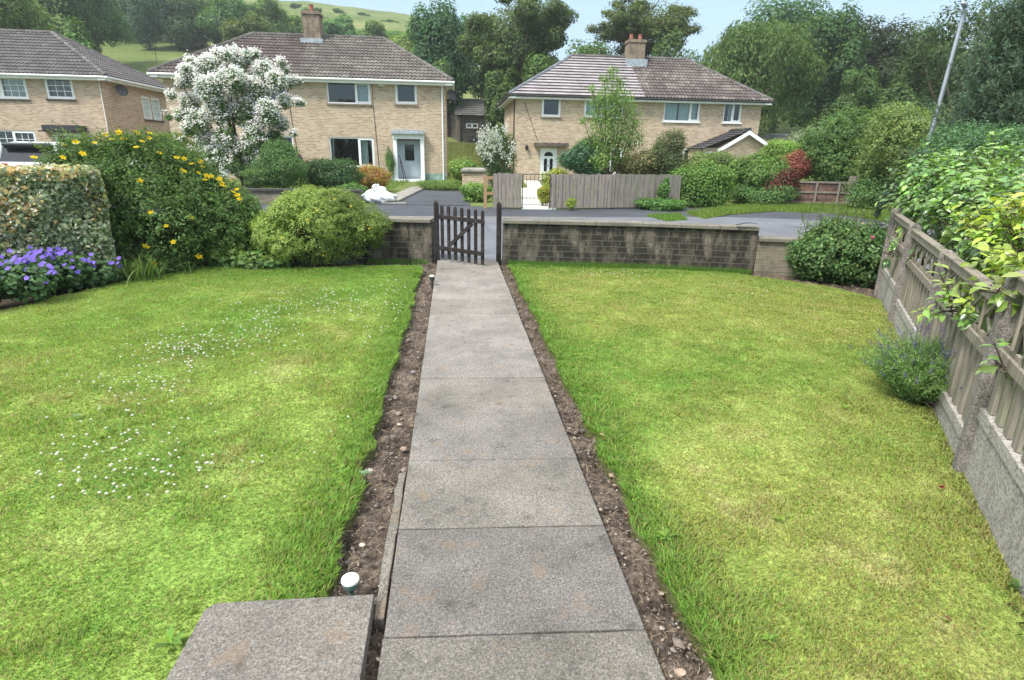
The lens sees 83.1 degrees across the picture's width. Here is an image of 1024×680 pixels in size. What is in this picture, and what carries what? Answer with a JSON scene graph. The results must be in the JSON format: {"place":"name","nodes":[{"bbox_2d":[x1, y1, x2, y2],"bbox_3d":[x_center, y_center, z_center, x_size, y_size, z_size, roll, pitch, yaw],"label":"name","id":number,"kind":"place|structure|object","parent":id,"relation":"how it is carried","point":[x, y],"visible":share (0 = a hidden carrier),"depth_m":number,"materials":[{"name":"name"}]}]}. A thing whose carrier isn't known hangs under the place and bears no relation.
{"place":"outdoors","nodes":[
{"label":"outdoors","id":0,"kind":"place"},
{"bbox_2d":[0,264,424,679],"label":"lawn","id":1,"kind":"structure","parent":0,"point":[160,576],"depth_m":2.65,"materials":[{"name":"green plant"}]},
{"bbox_2d":[6,270,787,538],"bbox_3d":[-0.845,-0.367,6.144,7.537,0.047,4.755,-18,26,-44],"label":"clover","id":2,"kind":"object","parent":1,"relation":"on","point":[104,469],"depth_m":3.62,"materials":[{"name":"white plant"}]},
{"bbox_2d":[112,179,421,204],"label":"garden ground","id":3,"kind":"structure","parent":0,"point":[404,186],"depth_m":26.26,"materials":[{"name":"green plant"}]},
{"bbox_2d":[0,141,74,183],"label":"parked car","id":4,"kind":"object","parent":3,"relation":"on","point":[14,153],"visible":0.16,"depth_m":18.25,"materials":[{"name":"white metal"}]},
{"bbox_2d":[0,29,170,142],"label":"brick house","id":5,"kind":"structure","parent":3,"relation":"on","point":[47,77],"depth_m":29.53,"materials":[{"name":"brick"}]},
{"bbox_2d":[0,78,30,100],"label":"window","id":6,"kind":"structure","parent":5,"relation":"in","point":[16,89],"depth_m":28.99,"materials":[{"name":"plastic"}]},
{"bbox_2d":[161,42,306,187],"bbox_3d":[-9.384,-7.496,19.798,4.905,5.017,2.060,-1,18,-6],"label":"white flowering tree","id":7,"kind":"object","parent":3,"relation":"on","point":[256,112],"visible":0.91,"depth_m":19.41,"materials":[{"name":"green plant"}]},
{"bbox_2d":[149,188,362,202],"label":"garden wall","id":8,"kind":"structure","parent":3,"relation":"on","point":[266,195],"depth_m":17.34,"materials":[{"name":"grey concrete"}]},
{"bbox_2d":[241,168,276,187],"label":"shrub","id":9,"kind":"object","parent":3,"relation":"on","point":[253,181],"visible":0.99,"depth_m":18.88,"materials":[{"name":"green plant"}]},
{"bbox_2d":[242,138,311,188],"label":"shrub","id":10,"kind":"object","parent":3,"relation":"on","point":[281,162],"visible":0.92,"depth_m":19.11,"materials":[{"name":"green plant"}]},
{"bbox_2d":[146,4,455,181],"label":"brick house","id":11,"kind":"structure","parent":3,"relation":"on","point":[373,100],"depth_m":29.52,"materials":[{"name":"brick"}]},
{"bbox_2d":[326,83,371,105],"bbox_3d":[-8.182,-12.368,29.021,2.239,1.087,0.295,-1,18,-6],"label":"window","id":12,"kind":"structure","parent":11,"relation":"in","point":[363,95],"depth_m":29.12,"materials":[{"name":"plastic"}]},
{"bbox_2d":[329,137,374,168],"bbox_3d":[-8.250,-9.678,29.896,2.362,1.522,0.293,-1,18,-6],"label":"window","id":13,"kind":"structure","parent":11,"relation":"in","point":[363,144],"depth_m":29.92,"materials":[{"name":"plastic"}]},
{"bbox_2d":[398,140,420,178],"bbox_3d":[-5.397,-9.526,30.546,1.157,1.940,0.110,-1,18,-6],"label":"door","id":14,"kind":"structure","parent":11,"relation":"in","point":[409,150],"depth_m":30.53,"materials":[{"name":"blue wood"}]},
{"bbox_2d":[300,157,364,188],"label":"shrub","id":15,"kind":"object","parent":3,"relation":"on","point":[336,173],"visible":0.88,"depth_m":20.26,"materials":[{"name":"green plant"}]},
{"bbox_2d":[352,163,393,189],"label":"flowering shrub","id":16,"kind":"object","parent":3,"relation":"on","point":[379,176],"visible":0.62,"depth_m":22.41,"materials":[{"name":"orange plant"}]},
{"bbox_2d":[166,594,374,679],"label":"paving slab","id":17,"kind":"structure","parent":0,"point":[322,638],"depth_m":1.94,"materials":[{"name":"grey concrete"}]},
{"bbox_2d":[368,189,470,205],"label":"driveway","id":18,"kind":"structure","parent":0,"point":[441,197],"depth_m":19.83,"materials":[{"name":"grey asphalt"}]},
{"bbox_2d":[0,263,874,553],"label":"soil bed","id":19,"kind":"object","parent":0,"point":[6,303],"visible":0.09,"depth_m":6.83,"materials":[{"name":"brown soil"}]},
{"bbox_2d":[0,163,121,283],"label":"clipped hedge","id":20,"kind":"object","parent":19,"relation":"on","point":[29,193],"visible":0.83,"depth_m":6.63,"materials":[{"name":"green plant"}]},
{"bbox_2d":[0,243,121,302],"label":"geranium","id":21,"kind":"object","parent":19,"relation":"on","point":[31,276],"visible":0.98,"depth_m":6.33,"materials":[{"name":"purple plant"}]},
{"bbox_2d":[24,119,263,273],"bbox_3d":[-5.025,-1.920,8.058,3.306,2.138,2.307,-1,18,-6],"label":"flowering shrub","id":22,"kind":"object","parent":19,"relation":"on","point":[191,177],"visible":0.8,"depth_m":7.66,"materials":[{"name":"green plant"}]},
{"bbox_2d":[98,245,196,285],"bbox_3d":[-4.744,-0.995,7.342,1.542,0.475,1.289,-1,18,-6],"label":"day lily","id":23,"kind":"object","parent":19,"relation":"on","point":[139,270],"visible":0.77,"depth_m":7.22,"materials":[{"name":"green plant"}]},
{"bbox_2d":[36,275,421,597],"bbox_3d":[-3.899,0.282,4.269,6.050,0.082,8.050,-1,18,-6],"label":"lawn edge","id":24,"kind":"object","parent":19,"relation":"on","point":[349,523],"visible":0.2,"depth_m":3.08,"materials":[{"name":"soil"}]},
{"bbox_2d":[200,202,293,269],"bbox_3d":[-3.774,-1.464,8.218,1.522,0.921,1.029,5,19,13],"label":"lady mantle","id":25,"kind":"object","parent":19,"relation":"on","point":[247,255],"visible":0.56,"depth_m":7.96,"materials":[{"name":"green plant"}]},
{"bbox_2d":[117,212,434,263],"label":"garden wall","id":26,"kind":"structure","parent":19,"relation":"on","point":[410,238],"depth_m":8.81,"materials":[{"name":"stone"}]},
{"bbox_2d":[247,184,394,267],"bbox_3d":[-2.713,-1.605,8.308,2.049,1.241,1.605,-1,18,-6],"label":"round bush","id":27,"kind":"object","parent":19,"relation":"on","point":[294,210],"visible":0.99,"depth_m":7.94,"materials":[{"name":"green plant"}]},
{"bbox_2d":[331,262,436,679],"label":"soil","id":28,"kind":"structure","parent":19,"relation":"on","point":[382,516],"depth_m":3.20,"materials":[{"name":"brown soil"}]},
{"bbox_2d":[434,201,439,264],"bbox_3d":[-1.135,-1.601,8.727,0.072,0.992,0.072,-1,18,-6],"label":"gate post","id":29,"kind":"object","parent":28,"relation":"on","point":[436,229],"visible":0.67,"depth_m":8.68,"materials":[{"name":"brown wood"}]},
{"bbox_2d":[438,205,484,264],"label":"picket gate","id":30,"kind":"structure","parent":29,"relation":"attached to","point":[461,250],"depth_m":8.46,"materials":[{"name":"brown wood"}]},
{"bbox_2d":[338,270,713,679],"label":"pebbles","id":31,"kind":"object","parent":28,"relation":"on","point":[674,639],"visible":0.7,"depth_m":2.62,"materials":[{"name":"brown soil"}]},
{"bbox_2d":[374,472,406,629],"bbox_3d":[-0.535,0.896,2.596,0.049,0.088,1.018,-1,18,-6],"label":"edging strip","id":32,"kind":"object","parent":19,"relation":"on","point":[385,576],"visible":0.69,"depth_m":2.43,"materials":[{"name":"grey concrete"}]},
{"bbox_2d":[334,270,712,679],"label":"plant litter","id":33,"kind":"object","parent":19,"relation":"on","point":[390,453],"visible":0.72,"depth_m":2.60,"materials":[{"name":"brown soil"}]},
{"bbox_2d":[500,264,710,679],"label":"soil","id":34,"kind":"structure","parent":19,"relation":"on","point":[628,571],"depth_m":2.65,"materials":[{"name":"brown soil"}]},
{"bbox_2d":[502,218,759,274],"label":"garden wall","id":35,"kind":"structure","parent":19,"relation":"on","point":[728,246],"depth_m":8.62,"materials":[{"name":"stone"}]},
{"bbox_2d":[753,236,869,280],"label":"garden wall","id":36,"kind":"structure","parent":19,"relation":"on","point":[770,257],"depth_m":8.39,"materials":[{"name":"stone"}]},
{"bbox_2d":[750,274,876,297],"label":"soil","id":37,"kind":"structure","parent":19,"relation":"on","point":[868,291],"depth_m":7.95,"materials":[{"name":"brown soil"}]},
{"bbox_2d":[784,192,917,287],"bbox_3d":[4.674,-1.349,7.887,1.757,1.291,1.288,5,19,13],"label":"shrub","id":38,"kind":"object","parent":19,"relation":"on","point":[814,252],"visible":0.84,"depth_m":7.75,"materials":[{"name":"green plant"}]},
{"bbox_2d":[873,207,1023,604],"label":"panel fence","id":39,"kind":"object","parent":19,"relation":"on","point":[983,442],"visible":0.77,"depth_m":3.07,"materials":[{"name":"wood"}]},
{"bbox_2d":[910,262,992,329],"bbox_3d":[2.812,-0.267,3.619,0.506,0.381,0.423,-9,21,-28],"label":"climbing sprig","id":40,"kind":"object","parent":39,"relation":"attached to","point":[964,318],"visible":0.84,"depth_m":3.57,"materials":[{"name":"green plant"}]},
{"bbox_2d":[953,272,1023,316],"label":"climbing sprig","id":41,"kind":"object","parent":39,"relation":"attached to","point":[997,297],"visible":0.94,"depth_m":2.83,"materials":[{"name":"green plant"}]},
{"bbox_2d":[13,217,955,276],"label":"pavement","id":42,"kind":"structure","parent":0,"point":[778,227],"depth_m":13.19,"materials":[{"name":"concrete"}]},
{"bbox_2d":[917,1,967,188],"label":"street lamp","id":43,"kind":"object","parent":42,"relation":"on","point":[964,5],"visible":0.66,"depth_m":13.17,"materials":[{"name":"metal"}]},
{"bbox_2d":[470,188,520,208],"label":"garden ground","id":44,"kind":"structure","parent":0,"point":[489,203],"depth_m":18.52,"materials":[{"name":"green plant"}]},
{"bbox_2d":[459,182,492,202],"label":"shrub","id":45,"kind":"object","parent":44,"relation":"on","point":[471,192],"visible":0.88,"depth_m":18.72,"materials":[{"name":"green plant"}]},
{"bbox_2d":[473,118,518,197],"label":"white flowering bush","id":46,"kind":"object","parent":44,"relation":"on","point":[495,158],"visible":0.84,"depth_m":19.22,"materials":[{"name":"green plant"}]},
{"bbox_2d":[377,260,664,679],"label":"path","id":47,"kind":"structure","parent":0,"point":[506,565],"depth_m":2.55,"materials":[{"name":"grey concrete"}]},
{"bbox_2d":[37,0,1023,450],"bbox_3d":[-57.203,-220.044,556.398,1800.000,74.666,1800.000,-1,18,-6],"label":"hillside","id":48,"kind":"structure","parent":0,"point":[137,56],"depth_m":92.61,"materials":[{"name":"green plant"}]},
{"bbox_2d":[0,0,54,30],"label":"tree","id":49,"kind":"object","parent":48,"relation":"on","point":[15,14],"visible":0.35,"depth_m":49.28,"materials":[{"name":"green plant"}]},
{"bbox_2d":[35,0,97,36],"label":"tree","id":50,"kind":"object","parent":48,"relation":"on","point":[82,10],"visible":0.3,"depth_m":65.72,"materials":[{"name":"green plant"}]},
{"bbox_2d":[63,15,97,51],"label":"tree","id":51,"kind":"object","parent":48,"relation":"on","point":[78,34],"visible":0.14,"depth_m":43.73,"materials":[{"name":"green plant"}]},
{"bbox_2d":[87,0,131,52],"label":"tree","id":52,"kind":"object","parent":48,"relation":"on","point":[115,24],"visible":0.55,"depth_m":75.19,"materials":[{"name":"green plant"}]},
{"bbox_2d":[116,0,173,50],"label":"tree","id":53,"kind":"object","parent":48,"relation":"on","point":[144,15],"visible":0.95,"depth_m":88.65,"materials":[{"name":"green plant"}]},
{"bbox_2d":[159,0,209,49],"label":"tree","id":54,"kind":"object","parent":48,"relation":"on","point":[184,29],"visible":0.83,"depth_m":90.24,"materials":[{"name":"green plant"}]},
{"bbox_2d":[194,0,259,40],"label":"tree","id":55,"kind":"object","parent":48,"relation":"on","point":[229,9],"visible":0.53,"depth_m":87.95,"materials":[{"name":"green plant"}]},
{"bbox_2d":[219,10,272,41],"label":"tree","id":56,"kind":"object","parent":48,"relation":"on","point":[241,27],"visible":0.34,"depth_m":71.44,"materials":[{"name":"green plant"}]},
{"bbox_2d":[253,0,290,32],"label":"tree","id":57,"kind":"object","parent":48,"relation":"on","point":[271,13],"visible":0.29,"depth_m":89.39,"materials":[{"name":"green plant"}]},
{"bbox_2d":[323,14,357,34],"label":"tree","id":58,"kind":"object","parent":48,"relation":"on","point":[341,25],"visible":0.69,"depth_m":100.47,"materials":[{"name":"green plant"}]},
{"bbox_2d":[405,0,488,136],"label":"tree","id":59,"kind":"object","parent":48,"relation":"on","point":[435,33],"visible":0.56,"depth_m":54.36,"materials":[{"name":"green plant"}]},
{"bbox_2d":[449,98,503,143],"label":"shed","id":60,"kind":"structure","parent":48,"relation":"on","point":[467,121],"depth_m":56.46,"materials":[{"name":"wood"}]},
{"bbox_2d":[446,140,528,187],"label":"bank grass","id":61,"kind":"structure","parent":48,"relation":"on","point":[460,150],"depth_m":47.83,"materials":[{"name":"green plant"}]},
{"bbox_2d":[483,68,515,149],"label":"tree","id":62,"kind":"object","parent":48,"relation":"on","point":[498,88],"visible":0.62,"depth_m":43.88,"materials":[{"name":"green plant"}]},
{"bbox_2d":[493,173,521,208],"bbox_3d":[-0.136,-4.303,16.874,0.822,1.110,0.206,-1,18,-6],"label":"board fence","id":63,"kind":"object","parent":48,"relation":"on","point":[513,182],"visible":0.91,"depth_m":16.76,"materials":[{"name":"grey wood"}]},
{"bbox_2d":[456,0,578,86],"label":"tree","id":64,"kind":"object","parent":48,"relation":"on","point":[528,29],"visible":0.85,"depth_m":45.28,"materials":[{"name":"green plant"}]},
{"bbox_2d":[519,52,558,85],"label":"tree","id":65,"kind":"object","parent":48,"relation":"on","point":[537,65],"visible":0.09,"depth_m":43.93,"materials":[{"name":"green plant"}]},
{"bbox_2d":[565,38,612,87],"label":"tree","id":66,"kind":"object","parent":48,"relation":"on","point":[590,49],"visible":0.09,"depth_m":58.40,"materials":[{"name":"green plant"}]},
{"bbox_2d":[550,174,681,208],"bbox_3d":[3.232,-4.471,17.556,4.367,1.122,0.368,-5,19,-17],"label":"board fence","id":67,"kind":"object","parent":48,"relation":"on","point":[611,192],"visible":0.85,"depth_m":17.28,"materials":[{"name":"grey wood"}]},
{"bbox_2d":[632,197,690,210],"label":"ivy","id":68,"kind":"object","parent":67,"relation":"attached to","point":[668,204],"visible":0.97,"depth_m":17.34,"materials":[{"name":"green plant"}]},
{"bbox_2d":[584,0,702,55],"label":"tree","id":69,"kind":"object","parent":48,"relation":"on","point":[637,17],"visible":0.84,"depth_m":51.34,"materials":[{"name":"green plant"}]},
{"bbox_2d":[650,25,699,63],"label":"tree","id":70,"kind":"object","parent":48,"relation":"on","point":[665,49],"visible":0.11,"depth_m":49.49,"materials":[{"name":"green plant"}]},
{"bbox_2d":[693,10,831,139],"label":"willow tree","id":71,"kind":"object","parent":48,"relation":"on","point":[750,42],"visible":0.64,"depth_m":42.58,"materials":[{"name":"green plant"}]},
{"bbox_2d":[735,0,839,132],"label":"tree","id":72,"kind":"object","parent":48,"relation":"on","point":[795,14],"visible":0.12,"depth_m":56.83,"materials":[{"name":"green plant"}]},
{"bbox_2d":[781,0,872,130],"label":"tree","id":73,"kind":"object","parent":48,"relation":"on","point":[846,41],"visible":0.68,"depth_m":50.76,"materials":[{"name":"green plant"}]},
{"bbox_2d":[840,168,901,208],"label":"shrub","id":74,"kind":"object","parent":48,"relation":"on","point":[863,187],"visible":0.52,"depth_m":17.80,"materials":[{"name":"green plant"}]},
{"bbox_2d":[843,13,937,94],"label":"tree","id":75,"kind":"object","parent":48,"relation":"on","point":[882,55],"visible":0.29,"depth_m":54.20,"materials":[{"name":"green plant"}]},
{"bbox_2d":[847,97,973,202],"bbox_3d":[12.222,-5.504,17.577,3.838,3.394,3.043,-1,18,-6],"label":"shrub","id":76,"kind":"object","parent":48,"relation":"on","point":[886,142],"visible":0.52,"depth_m":17.11,"materials":[{"name":"green plant"}]},
{"bbox_2d":[889,42,991,140],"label":"tree","id":77,"kind":"object","parent":48,"relation":"on","point":[916,87],"visible":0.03,"depth_m":43.80,"materials":[{"name":"green plant"}]},
{"bbox_2d":[875,128,1023,354],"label":"camellia","id":78,"kind":"object","parent":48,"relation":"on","point":[982,179],"visible":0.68,"depth_m":5.86,"materials":[{"name":"green plant"}]},
{"bbox_2d":[896,0,1023,179],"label":"pine tree","id":79,"kind":"object","parent":48,"relation":"on","point":[1010,98],"visible":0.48,"depth_m":12.13,"materials":[{"name":"green plant"}]},
{"bbox_2d":[905,119,1023,175],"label":"shrub","id":80,"kind":"object","parent":48,"relation":"on","point":[979,140],"visible":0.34,"depth_m":10.76,"materials":[{"name":"green plant"}]},
{"bbox_2d":[932,173,1023,290],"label":"golden shrub","id":81,"kind":"object","parent":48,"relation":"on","point":[1003,252],"visible":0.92,"depth_m":3.70,"materials":[{"name":"green plant"}]},
{"bbox_2d":[114,204,947,223],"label":"road","id":82,"kind":"structure","parent":0,"point":[411,210],"depth_m":16.35,"materials":[{"name":"grey asphalt"}]},
{"bbox_2d":[521,180,555,209],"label":"garden path","id":83,"kind":"structure","parent":0,"point":[532,197],"depth_m":20.48,"materials":[{"name":"white concrete"}]},
{"bbox_2d":[497,34,773,180],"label":"brick house","id":84,"kind":"structure","parent":0,"point":[707,109],"depth_m":33.44,"materials":[{"name":"brick"}]},
{"bbox_2d":[662,103,700,122],"bbox_3d":[9.812,-13.235,33.425,2.257,1.272,0.295,-1,18,-6],"label":"window","id":85,"kind":"structure","parent":84,"relation":"in","point":[670,109],"depth_m":33.53,"materials":[{"name":"plastic"}]},
{"bbox_2d":[279,0,1016,65],"label":"sky","id":86,"kind":"structure","parent":0,"point":[714,16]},
{"bbox_2d":[539,181,890,208],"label":"garden ground","id":87,"kind":"structure","parent":0,"point":[727,203],"depth_m":19.81,"materials":[{"name":"green plant"}]},
{"bbox_2d":[556,136,605,183],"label":"shrub","id":88,"kind":"object","parent":87,"relation":"on","point":[575,160],"visible":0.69,"depth_m":19.54,"materials":[{"name":"green plant"}]},
{"bbox_2d":[571,65,648,180],"bbox_3d":[3.329,-6.809,19.261,2.663,4.334,2.133,-1,18,-6],"label":"young tree","id":89,"kind":"object","parent":87,"relation":"on","point":[609,127],"visible":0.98,"depth_m":19.02,"materials":[{"name":"green plant"}]},
{"bbox_2d":[614,148,662,180],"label":"rose bush","id":90,"kind":"object","parent":87,"relation":"on","point":[634,166],"visible":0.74,"depth_m":19.55,"materials":[{"name":"green plant"}]},
{"bbox_2d":[647,127,691,179],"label":"shrub","id":91,"kind":"object","parent":87,"relation":"on","point":[671,153],"visible":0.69,"depth_m":19.34,"materials":[{"name":"green plant"}]},
{"bbox_2d":[668,158,738,207],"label":"shrub","id":92,"kind":"object","parent":87,"relation":"on","point":[695,189],"visible":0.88,"depth_m":18.31,"materials":[{"name":"green plant"}]},
{"bbox_2d":[687,149,735,184],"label":"shrub","id":93,"kind":"object","parent":87,"relation":"on","point":[723,158],"visible":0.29,"depth_m":21.35,"materials":[{"name":"green plant"}]},
{"bbox_2d":[725,151,790,203],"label":"shrub","id":94,"kind":"object","parent":87,"relation":"on","point":[754,169],"visible":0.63,"depth_m":19.58,"materials":[{"name":"green plant"}]},
{"bbox_2d":[729,183,801,204],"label":"shrub","id":95,"kind":"object","parent":87,"relation":"on","point":[761,198],"visible":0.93,"depth_m":19.27,"materials":[{"name":"green plant"}]},
{"bbox_2d":[757,138,802,159],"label":"shrub","id":96,"kind":"object","parent":87,"relation":"on","point":[781,146],"visible":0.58,"depth_m":23.53,"materials":[{"name":"green plant"}]},
{"bbox_2d":[761,166,800,202],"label":"red shrub","id":97,"kind":"object","parent":87,"relation":"on","point":[792,178],"visible":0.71,"depth_m":19.32,"materials":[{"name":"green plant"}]},
{"bbox_2d":[777,148,813,180],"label":"red shrub","id":98,"kind":"object","parent":87,"relation":"on","point":[796,160],"visible":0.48,"depth_m":20.48,"materials":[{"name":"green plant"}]},
{"bbox_2d":[793,102,897,190],"bbox_3d":[12.126,-6.626,20.798,3.992,3.527,3.583,-1,18,-6],"label":"shrub","id":99,"kind":"object","parent":87,"relation":"on","point":[824,153],"visible":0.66,"depth_m":20.05,"materials":[{"name":"green plant"}]},
{"bbox_2d":[822,64,921,154],"bbox_3d":[21.647,-12.985,35.642,5.351,7.146,5.124,16,23,38],"label":"tree","id":100,"kind":"object","parent":87,"relation":"on","point":[865,88],"visible":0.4,"depth_m":34.33,"materials":[{"name":"green plant"}]},
{"bbox_2d":[885,0,1023,125],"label":"tree","id":101,"kind":"object","parent":87,"relation":"on","point":[941,62],"visible":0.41,"depth_m":39.74,"materials":[{"name":"green plant"}]},
{"bbox_2d":[507,263,1023,679],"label":"lawn","id":102,"kind":"structure","parent":0,"point":[968,608],"depth_m":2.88,"materials":[{"name":"green plant"}]},
{"bbox_2d":[507,259,751,274],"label":"wall foot grass","id":103,"kind":"structure","parent":102,"relation":"on","point":[631,266],"depth_m":8.48,"materials":[{"name":"green plant"}]},
{"bbox_2d":[847,321,961,410],"bbox_3d":[2.760,0.159,3.941,0.657,0.570,1.003,-4,19,-16],"label":"lavender","id":104,"kind":"object","parent":102,"relation":"on","point":[909,371],"visible":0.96,"depth_m":3.89,"materials":[{"name":"green plant"}]},
{"bbox_2d":[686,201,891,223],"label":"verge","id":105,"kind":"structure","parent":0,"point":[778,211],"depth_m":16.85,"materials":[{"name":"green plant"}]},
{"bbox_2d":[783,176,858,204],"bbox_3d":[10.334,-5.084,19.864,2.865,1.100,0.140,2,18,3],"label":"panel fence","id":106,"kind":"object","parent":105,"relation":"on","point":[818,191],"visible":0.4,"depth_m":19.85,"materials":[{"name":"wood"}]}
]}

